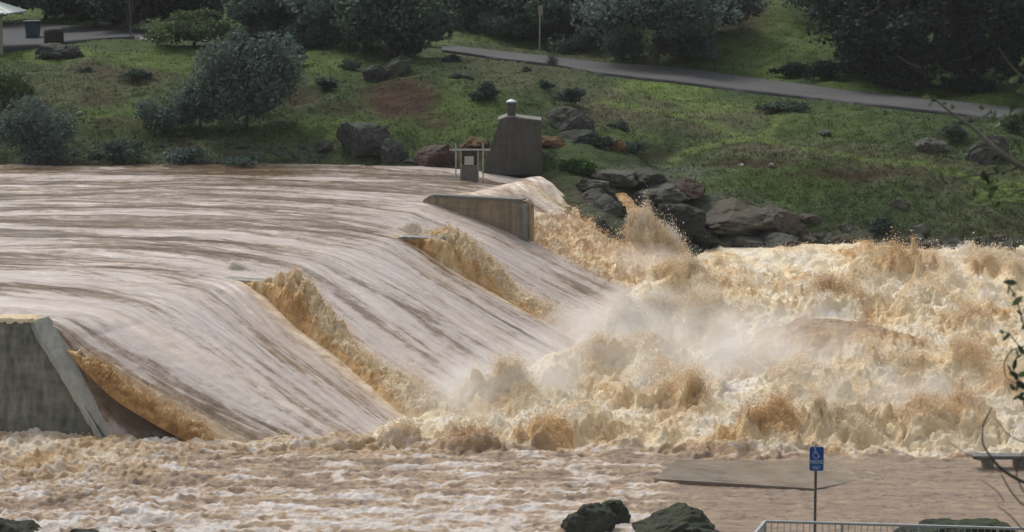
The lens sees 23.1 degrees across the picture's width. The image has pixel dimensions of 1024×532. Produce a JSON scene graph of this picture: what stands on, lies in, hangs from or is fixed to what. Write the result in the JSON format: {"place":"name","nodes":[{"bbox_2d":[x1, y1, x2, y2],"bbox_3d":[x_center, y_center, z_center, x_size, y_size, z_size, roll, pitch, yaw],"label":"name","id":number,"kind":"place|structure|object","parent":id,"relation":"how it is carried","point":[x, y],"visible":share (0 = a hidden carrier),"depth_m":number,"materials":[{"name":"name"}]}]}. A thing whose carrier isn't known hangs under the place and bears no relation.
{"place":"outdoors","nodes":[
{"label":"outdoors","id":0,"kind":"place"},
{"bbox_2d":[2,21,157,51],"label":"road","id":1,"kind":"structure","parent":0,"point":[14,35],"depth_m":147.82,"materials":[{"name":"asphalt"}]},
{"bbox_2d":[23,20,41,37],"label":"wheeled bin","id":2,"kind":"object","parent":1,"relation":"on","point":[32,28],"visible":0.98,"depth_m":147.80,"materials":[{"name":"blue plastic"}]},
{"bbox_2d":[0,163,660,442],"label":"river water","id":3,"kind":"structure","parent":0,"point":[122,264],"depth_m":85.52,"materials":[{"name":"liquid"}]},
{"bbox_2d":[0,317,107,437],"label":"concrete pier","id":4,"kind":"structure","parent":3,"relation":"in","point":[43,386],"depth_m":69.90,"materials":[{"name":"concrete"}]},
{"bbox_2d":[0,314,40,323],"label":"overflow foam","id":5,"kind":"object","parent":4,"relation":"on","point":[13,318],"visible":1,"depth_m":70.19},
{"bbox_2d":[67,349,214,440],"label":"water tail","id":6,"kind":"object","parent":3,"relation":"on","point":[156,418],"visible":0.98,"depth_m":68.97},
{"bbox_2d":[225,277,265,282],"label":"concrete pier","id":7,"kind":"structure","parent":3,"relation":"in","point":[242,279],"depth_m":80.91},
{"bbox_2d":[242,281,270,295],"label":"falling water","id":8,"kind":"structure","parent":7,"relation":"on","point":[260,287],"depth_m":80.39,"materials":[{"name":"liquid"}]},
{"bbox_2d":[265,269,444,418],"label":"water tail","id":9,"kind":"object","parent":3,"relation":"on","point":[275,298],"visible":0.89,"depth_m":77.93},
{"bbox_2d":[398,234,446,240],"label":"concrete pier","id":10,"kind":"structure","parent":3,"relation":"in","point":[406,237],"depth_m":93.03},
{"bbox_2d":[403,237,466,277],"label":"falling water","id":11,"kind":"structure","parent":10,"relation":"on","point":[441,251],"depth_m":92.36,"materials":[{"name":"liquid"}]},
{"bbox_2d":[423,193,533,244],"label":"dividing wall","id":12,"kind":"structure","parent":3,"relation":"in","point":[514,216],"depth_m":103.99,"materials":[{"name":"concrete"}]},
{"bbox_2d":[428,225,604,338],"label":"water tail","id":13,"kind":"object","parent":3,"relation":"on","point":[468,273],"visible":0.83,"depth_m":91.39},
{"bbox_2d":[0,237,1023,531],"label":"rapids water","id":14,"kind":"structure","parent":0,"point":[540,481],"depth_m":67.61,"materials":[{"name":"liquid"}]},
{"bbox_2d":[0,517,40,531],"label":"mossy boulder","id":15,"kind":"object","parent":14,"relation":"in","point":[7,525],"visible":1,"depth_m":58.03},
{"bbox_2d":[0,190,1023,478],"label":"spray","id":16,"kind":"object","parent":14,"relation":"on","point":[702,296],"visible":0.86,"depth_m":81.89,"materials":[{"name":"liquid"}]},
{"bbox_2d":[560,502,617,531],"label":"mossy boulder","id":17,"kind":"object","parent":14,"relation":"in","point":[595,517],"visible":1,"depth_m":58.22,"materials":[{"name":"stone"}]},
{"bbox_2d":[602,500,630,523],"bbox_3d":[2.393,5.987,59.237,0.857,0.876,0.643,0,7,0],"label":"mossy boulder","id":18,"kind":"object","parent":14,"relation":"in","point":[619,509],"visible":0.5,"depth_m":59.10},
{"bbox_2d":[625,206,685,264],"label":"splash","id":19,"kind":"object","parent":14,"relation":"on","point":[653,249],"visible":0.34,"depth_m":108.81,"materials":[{"name":"liquid"}]},
{"bbox_2d":[632,502,714,531],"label":"mossy boulder","id":20,"kind":"object","parent":14,"relation":"in","point":[678,517],"visible":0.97,"depth_m":58.11,"materials":[{"name":"stone"}]},
{"bbox_2d":[654,459,894,490],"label":"concrete slab","id":21,"kind":"structure","parent":14,"relation":"in","point":[784,474],"depth_m":64.56,"materials":[{"name":"concrete"}]},
{"bbox_2d":[970,453,1023,468],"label":"concrete bench","id":22,"kind":"object","parent":14,"relation":"in","point":[1013,457],"visible":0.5,"depth_m":65.49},
{"bbox_2d":[0,0,1023,267],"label":"hillside","id":23,"kind":"structure","parent":0,"point":[562,182],"depth_m":125.31,"materials":[{"name":"plant"}]},
{"bbox_2d":[0,1,27,53],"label":"picnic shelter","id":24,"kind":"object","parent":23,"relation":"on","point":[6,9],"visible":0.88,"depth_m":139.77,"materials":[{"name":"metal"}]},
{"bbox_2d":[0,54,35,107],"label":"shrub","id":25,"kind":"object","parent":23,"relation":"on","point":[9,86],"visible":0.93,"depth_m":125.52,"materials":[{"name":"green plant"}]},
{"bbox_2d":[7,0,62,18],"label":"broadleaf tree","id":26,"kind":"object","parent":23,"relation":"on","point":[29,4],"visible":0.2,"depth_m":157.84,"materials":[{"name":"green plant"}]},
{"bbox_2d":[0,83,78,163],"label":"shrub","id":27,"kind":"object","parent":23,"relation":"on","point":[15,130],"visible":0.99,"depth_m":118.83,"materials":[{"name":"green plant"}]},
{"bbox_2d":[9,133,84,165],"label":"shrub","id":28,"kind":"object","parent":23,"relation":"on","point":[41,151],"visible":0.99,"depth_m":118.65,"materials":[{"name":"green plant"}]},
{"bbox_2d":[35,43,67,59],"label":"boulder","id":29,"kind":"object","parent":23,"relation":"on","point":[46,51],"visible":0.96,"depth_m":136.81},
{"bbox_2d":[44,27,63,44],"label":"trash drum","id":30,"kind":"object","parent":23,"relation":"on","point":[53,35],"visible":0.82,"depth_m":142.21,"materials":[{"name":"brown metal"}]},
{"bbox_2d":[61,45,83,58],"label":"boulder","id":31,"kind":"object","parent":23,"relation":"on","point":[72,52],"visible":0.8,"depth_m":136.53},
{"bbox_2d":[33,0,139,26],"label":"broadleaf tree","id":32,"kind":"object","parent":23,"relation":"on","point":[73,9],"visible":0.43,"depth_m":151.74,"materials":[{"name":"green plant"}]},
{"bbox_2d":[83,138,150,164],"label":"shrub","id":33,"kind":"object","parent":23,"relation":"on","point":[123,149],"visible":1,"depth_m":119.04,"materials":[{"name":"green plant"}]},
{"bbox_2d":[89,13,155,27],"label":"shrub","id":34,"kind":"object","parent":23,"relation":"on","point":[120,22],"visible":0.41,"depth_m":152.13,"materials":[{"name":"green plant"}]},
{"bbox_2d":[116,69,153,79],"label":"shrub","id":35,"kind":"object","parent":23,"relation":"on","point":[135,73],"visible":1,"depth_m":129.94,"materials":[{"name":"green plant"}]},
{"bbox_2d":[76,0,234,23],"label":"broadleaf tree","id":36,"kind":"object","parent":23,"relation":"on","point":[162,9],"visible":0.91,"depth_m":147.86,"materials":[{"name":"green plant"}]},
{"bbox_2d":[131,93,196,132],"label":"shrub","id":37,"kind":"object","parent":23,"relation":"on","point":[165,117],"visible":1,"depth_m":122.35,"materials":[{"name":"green plant"}]},
{"bbox_2d":[152,144,212,165],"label":"shrub","id":38,"kind":"object","parent":23,"relation":"on","point":[182,155],"visible":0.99,"depth_m":118.84,"materials":[{"name":"green plant"}]},
{"bbox_2d":[142,7,231,45],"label":"broadleaf tree","id":39,"kind":"object","parent":23,"relation":"on","point":[201,25],"visible":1,"depth_m":137.36,"materials":[{"name":"green plant"}]},
{"bbox_2d":[163,81,231,129],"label":"bush","id":40,"kind":"object","parent":23,"relation":"on","point":[202,112],"visible":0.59,"depth_m":122.56,"materials":[{"name":"green plant"}]},
{"bbox_2d":[207,149,262,166],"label":"shrub","id":41,"kind":"object","parent":23,"relation":"on","point":[241,160],"visible":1,"depth_m":118.80,"materials":[{"name":"green plant"}]},
{"bbox_2d":[184,27,310,130],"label":"broadleaf tree","id":42,"kind":"object","parent":23,"relation":"on","point":[247,72],"visible":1,"depth_m":121.63,"materials":[{"name":"green plant"}]},
{"bbox_2d":[227,19,286,40],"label":"shrub","id":43,"kind":"object","parent":23,"relation":"on","point":[252,30],"visible":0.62,"depth_m":141.77,"materials":[{"name":"green plant"}]},
{"bbox_2d":[215,0,336,42],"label":"broadleaf tree","id":44,"kind":"object","parent":23,"relation":"on","point":[243,12],"visible":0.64,"depth_m":141.70,"materials":[{"name":"green plant"}]},
{"bbox_2d":[283,19,334,47],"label":"shrub","id":45,"kind":"object","parent":23,"relation":"on","point":[297,29],"visible":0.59,"depth_m":140.41,"materials":[{"name":"green plant"}]},
{"bbox_2d":[275,0,344,33],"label":"broadleaf tree","id":46,"kind":"object","parent":23,"relation":"on","point":[317,11],"visible":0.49,"depth_m":137.67,"materials":[{"name":"green plant"}]},
{"bbox_2d":[315,140,333,153],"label":"boulder","id":47,"kind":"object","parent":23,"relation":"on","point":[324,146],"visible":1,"depth_m":120.94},
{"bbox_2d":[313,76,338,89],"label":"shrub","id":48,"kind":"object","parent":23,"relation":"on","point":[324,83],"visible":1,"depth_m":127.76,"materials":[{"name":"green plant"}]},
{"bbox_2d":[338,58,362,69],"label":"shrub","id":49,"kind":"object","parent":23,"relation":"on","point":[348,64],"visible":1,"depth_m":131.33,"materials":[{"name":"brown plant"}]},
{"bbox_2d":[336,122,389,157],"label":"boulder","id":50,"kind":"object","parent":23,"relation":"on","point":[361,139],"visible":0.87,"depth_m":120.10,"materials":[{"name":"stone"}]},
{"bbox_2d":[361,64,390,82],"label":"boulder","id":51,"kind":"object","parent":23,"relation":"on","point":[376,73],"visible":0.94,"depth_m":129.09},
{"bbox_2d":[380,138,408,163],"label":"boulder","id":52,"kind":"object","parent":23,"relation":"on","point":[393,151],"visible":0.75,"depth_m":119.22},
{"bbox_2d":[329,0,462,56],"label":"broadleaf tree","id":53,"kind":"object","parent":23,"relation":"on","point":[371,21],"visible":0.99,"depth_m":133.71,"materials":[{"name":"green plant"}]},
{"bbox_2d":[385,55,411,76],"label":"boulder","id":54,"kind":"object","parent":23,"relation":"on","point":[398,66],"visible":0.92,"depth_m":129.95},
{"bbox_2d":[379,31,424,56],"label":"shrub","id":55,"kind":"object","parent":23,"relation":"on","point":[414,49],"visible":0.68,"depth_m":134.91,"materials":[{"name":"green plant"}]},
{"bbox_2d":[413,144,454,166],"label":"boulder","id":56,"kind":"object","parent":23,"relation":"on","point":[433,155],"visible":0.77,"depth_m":118.31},
{"bbox_2d":[450,143,489,182],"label":"gate frame","id":57,"kind":"object","parent":23,"relation":"on","point":[469,164],"visible":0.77,"depth_m":113.22,"materials":[{"name":"metal"}]},
{"bbox_2d":[459,136,488,148],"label":"boulder","id":58,"kind":"object","parent":23,"relation":"on","point":[471,142],"visible":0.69,"depth_m":119.68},
{"bbox_2d":[468,80,499,100],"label":"shrub","id":59,"kind":"object","parent":23,"relation":"on","point":[486,90],"visible":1,"depth_m":124.79,"materials":[{"name":"green plant"}]},
{"bbox_2d":[470,8,525,38],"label":"shrub","id":60,"kind":"object","parent":23,"relation":"on","point":[498,25],"visible":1,"depth_m":151.28,"materials":[{"name":"plant"}]},
{"bbox_2d":[484,99,541,174],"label":"intake tower","id":61,"kind":"structure","parent":23,"relation":"on","point":[516,147],"depth_m":116.45,"materials":[{"name":"concrete"}]},
{"bbox_2d":[508,14,543,40],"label":"shrub","id":62,"kind":"object","parent":23,"relation":"on","point":[529,29],"visible":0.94,"depth_m":151.54,"materials":[{"name":"green plant"}]},
{"bbox_2d":[482,0,606,37],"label":"broadleaf tree","id":63,"kind":"object","parent":23,"relation":"on","point":[558,10],"visible":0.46,"depth_m":150.85,"materials":[{"name":"green plant"}]},
{"bbox_2d":[542,135,565,147],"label":"boulder","id":64,"kind":"object","parent":23,"relation":"on","point":[553,142],"visible":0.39,"depth_m":118.94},
{"bbox_2d":[551,86,586,103],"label":"shrub","id":65,"kind":"object","parent":23,"relation":"on","point":[570,95],"visible":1,"depth_m":125.67,"materials":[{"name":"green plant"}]},
{"bbox_2d":[547,106,594,131],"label":"boulder","id":66,"kind":"object","parent":23,"relation":"on","point":[562,118],"visible":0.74,"depth_m":121.58,"materials":[{"name":"stone"}]},
{"bbox_2d":[556,157,597,176],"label":"shrub","id":67,"kind":"object","parent":23,"relation":"on","point":[583,167],"visible":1,"depth_m":115.03,"materials":[{"name":"green plant"}]},
{"bbox_2d":[546,26,608,51],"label":"shrub","id":68,"kind":"object","parent":23,"relation":"on","point":[585,39],"visible":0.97,"depth_m":148.82,"materials":[{"name":"green plant"}]},
{"bbox_2d":[558,129,598,145],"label":"boulder","id":69,"kind":"object","parent":23,"relation":"on","point":[584,136],"visible":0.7,"depth_m":120.50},
{"bbox_2d":[575,178,614,193],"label":"ledge rock","id":70,"kind":"object","parent":23,"relation":"on","point":[583,184],"visible":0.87,"depth_m":112.99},
{"bbox_2d":[591,135,613,148],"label":"shrub","id":71,"kind":"object","parent":23,"relation":"on","point":[601,142],"visible":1,"depth_m":120.02,"materials":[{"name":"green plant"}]},
{"bbox_2d":[591,216,614,238],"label":"ledge rock","id":72,"kind":"object","parent":23,"relation":"on","point":[603,224],"visible":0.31,"depth_m":109.29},
{"bbox_2d":[581,188,626,216],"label":"ledge rock","id":73,"kind":"object","parent":23,"relation":"on","point":[600,199],"visible":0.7,"depth_m":112.07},
{"bbox_2d":[590,169,637,186],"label":"ledge rock","id":74,"kind":"object","parent":23,"relation":"on","point":[621,178],"visible":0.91,"depth_m":114.62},
{"bbox_2d":[607,138,626,151],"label":"boulder","id":75,"kind":"object","parent":23,"relation":"on","point":[618,145],"visible":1,"depth_m":120.20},
{"bbox_2d":[597,28,645,59],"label":"shrub","id":76,"kind":"object","parent":23,"relation":"on","point":[624,45],"visible":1,"depth_m":146.29,"materials":[{"name":"plant"}]},
{"bbox_2d":[615,193,641,215],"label":"falling water","id":77,"kind":"structure","parent":23,"relation":"on","point":[626,200],"depth_m":112.56,"materials":[{"name":"liquid"}]},
{"bbox_2d":[624,141,650,152],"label":"shrub","id":78,"kind":"object","parent":23,"relation":"on","point":[632,147],"visible":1,"depth_m":120.57,"materials":[{"name":"green plant"}]},
{"bbox_2d":[635,167,666,187],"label":"ledge rock","id":79,"kind":"object","parent":23,"relation":"on","point":[645,177],"visible":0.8,"depth_m":115.72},
{"bbox_2d":[569,0,744,65],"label":"broadleaf tree","id":80,"kind":"object","parent":23,"relation":"on","point":[674,16],"visible":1,"depth_m":142.76,"materials":[{"name":"green plant"}]},
{"bbox_2d":[631,183,689,204],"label":"ledge rock","id":81,"kind":"object","parent":23,"relation":"on","point":[661,193],"visible":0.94,"depth_m":114.05,"materials":[{"name":"stone"}]},
{"bbox_2d":[645,33,702,61],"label":"shrub","id":82,"kind":"object","parent":23,"relation":"on","point":[675,46],"visible":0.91,"depth_m":145.11,"materials":[{"name":"plant"}]},
{"bbox_2d":[651,203,706,242],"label":"ledge rock","id":83,"kind":"object","parent":23,"relation":"on","point":[693,219],"visible":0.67,"depth_m":112.59,"materials":[{"name":"stone"}]},
{"bbox_2d":[673,176,705,199],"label":"ledge rock","id":84,"kind":"object","parent":23,"relation":"on","point":[692,189],"visible":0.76,"depth_m":115.72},
{"bbox_2d":[680,36,720,59],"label":"shrub","id":85,"kind":"object","parent":23,"relation":"on","point":[705,51],"visible":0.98,"depth_m":145.22,"materials":[{"name":"green plant"}]},
{"bbox_2d":[688,230,721,246],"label":"ledge rock","id":86,"kind":"object","parent":23,"relation":"on","point":[707,239],"visible":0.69,"depth_m":112.36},
{"bbox_2d":[681,0,768,37],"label":"broadleaf tree","id":87,"kind":"object","parent":23,"relation":"on","point":[748,7],"visible":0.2,"depth_m":148.02,"materials":[{"name":"green plant"}]},
{"bbox_2d":[705,198,766,233],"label":"ledge rock","id":88,"kind":"object","parent":23,"relation":"on","point":[732,216],"visible":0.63,"depth_m":113.56,"materials":[{"name":"stone"}]},
{"bbox_2d":[719,234,763,247],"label":"ledge rock","id":89,"kind":"object","parent":23,"relation":"on","point":[740,240],"visible":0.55,"depth_m":112.54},
{"bbox_2d":[753,232,800,247],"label":"ledge rock","id":90,"kind":"object","parent":23,"relation":"on","point":[771,239],"visible":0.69,"depth_m":112.97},
{"bbox_2d":[759,204,805,234],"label":"ledge rock","id":91,"kind":"object","parent":23,"relation":"on","point":[779,220],"visible":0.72,"depth_m":114.50,"materials":[{"name":"stone"}]},
{"bbox_2d":[756,101,810,110],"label":"shrub","id":92,"kind":"object","parent":23,"relation":"on","point":[785,106],"visible":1,"depth_m":128.65,"materials":[{"name":"green plant"}]},
{"bbox_2d":[767,60,811,76],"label":"shrub","id":93,"kind":"object","parent":23,"relation":"on","point":[791,69],"visible":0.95,"depth_m":141.88,"materials":[{"name":"green plant"}]},
{"bbox_2d":[769,0,830,18],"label":"broadleaf tree","id":94,"kind":"object","parent":23,"relation":"on","point":[806,3],"visible":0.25,"depth_m":151.41,"materials":[{"name":"green plant"}]},
{"bbox_2d":[801,59,858,79],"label":"shrub","id":95,"kind":"object","parent":23,"relation":"on","point":[821,70],"visible":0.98,"depth_m":140.67,"materials":[{"name":"green plant"}]},
{"bbox_2d":[794,0,915,74],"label":"broadleaf tree","id":96,"kind":"object","parent":23,"relation":"on","point":[835,6],"visible":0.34,"depth_m":140.67,"materials":[{"name":"green plant"}]},
{"bbox_2d":[864,217,893,232],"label":"shrub","id":97,"kind":"object","parent":23,"relation":"on","point":[881,225],"visible":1,"depth_m":115.05,"materials":[{"name":"green plant"}]},
{"bbox_2d":[827,0,985,88],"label":"broadleaf tree","id":98,"kind":"object","parent":23,"relation":"on","point":[902,36],"visible":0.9,"depth_m":137.29,"materials":[{"name":"green plant"}]},
{"bbox_2d":[907,223,929,235],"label":"boulder","id":99,"kind":"object","parent":23,"relation":"on","point":[923,229],"visible":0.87,"depth_m":115.00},
{"bbox_2d":[915,137,946,152],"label":"boulder","id":100,"kind":"object","parent":23,"relation":"on","point":[930,145],"visible":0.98,"depth_m":122.05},
{"bbox_2d":[939,124,969,137],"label":"shrub","id":101,"kind":"object","parent":23,"relation":"on","point":[952,131],"visible":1,"depth_m":123.62,"materials":[{"name":"green plant"}]},
{"bbox_2d":[922,75,999,94],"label":"shrub","id":102,"kind":"object","parent":23,"relation":"on","point":[972,85],"visible":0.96,"depth_m":137.23,"materials":[{"name":"green plant"}]},
{"bbox_2d":[915,0,1023,81],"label":"broadleaf tree","id":103,"kind":"object","parent":23,"relation":"on","point":[978,43],"visible":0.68,"depth_m":136.31,"materials":[{"name":"green plant"}]},
{"bbox_2d":[964,134,1008,164],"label":"boulder","id":104,"kind":"object","parent":23,"relation":"on","point":[982,151],"visible":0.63,"depth_m":120.53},
{"bbox_2d":[971,0,1023,87],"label":"broadleaf tree","id":105,"kind":"object","parent":23,"relation":"on","point":[997,59],"visible":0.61,"depth_m":135.32,"materials":[{"name":"green plant"}]},
{"bbox_2d":[999,110,1023,130],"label":"shrub","id":106,"kind":"object","parent":23,"relation":"on","point":[1014,123],"visible":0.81,"depth_m":124.49,"materials":[{"name":"green plant"}]},
{"bbox_2d":[442,44,1023,119],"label":"road","id":107,"kind":"structure","parent":0,"point":[692,77],"depth_m":137.62,"materials":[{"name":"asphalt"}]},
{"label":"near bank","id":108,"kind":"structure","parent":0,"visible":0},
{"bbox_2d":[809,445,823,531],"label":"parking sign","id":109,"kind":"object","parent":108,"relation":"on","point":[816,458],"visible":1,"depth_m":48.86,"materials":[{"name":"metal"}]},
{"bbox_2d":[754,520,1023,531],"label":"handrail","id":110,"kind":"object","parent":108,"relation":"on","point":[761,527],"visible":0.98,"depth_m":47.30,"materials":[{"name":"metal"}]},
{"bbox_2d":[919,518,957,531],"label":"mossy boulder","id":111,"kind":"object","parent":108,"relation":"on","point":[943,521],"visible":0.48,"depth_m":55.81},
{"bbox_2d":[897,32,1023,529],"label":"overhanging tree","id":112,"kind":"object","parent":108,"relation":"on","point":[991,188],"visible":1,"depth_m":27.11,"materials":[{"name":"green plant"}]},
{"bbox_2d":[951,518,1015,531],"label":"mossy boulder","id":113,"kind":"object","parent":108,"relation":"on","point":[981,522],"visible":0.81,"depth_m":55.16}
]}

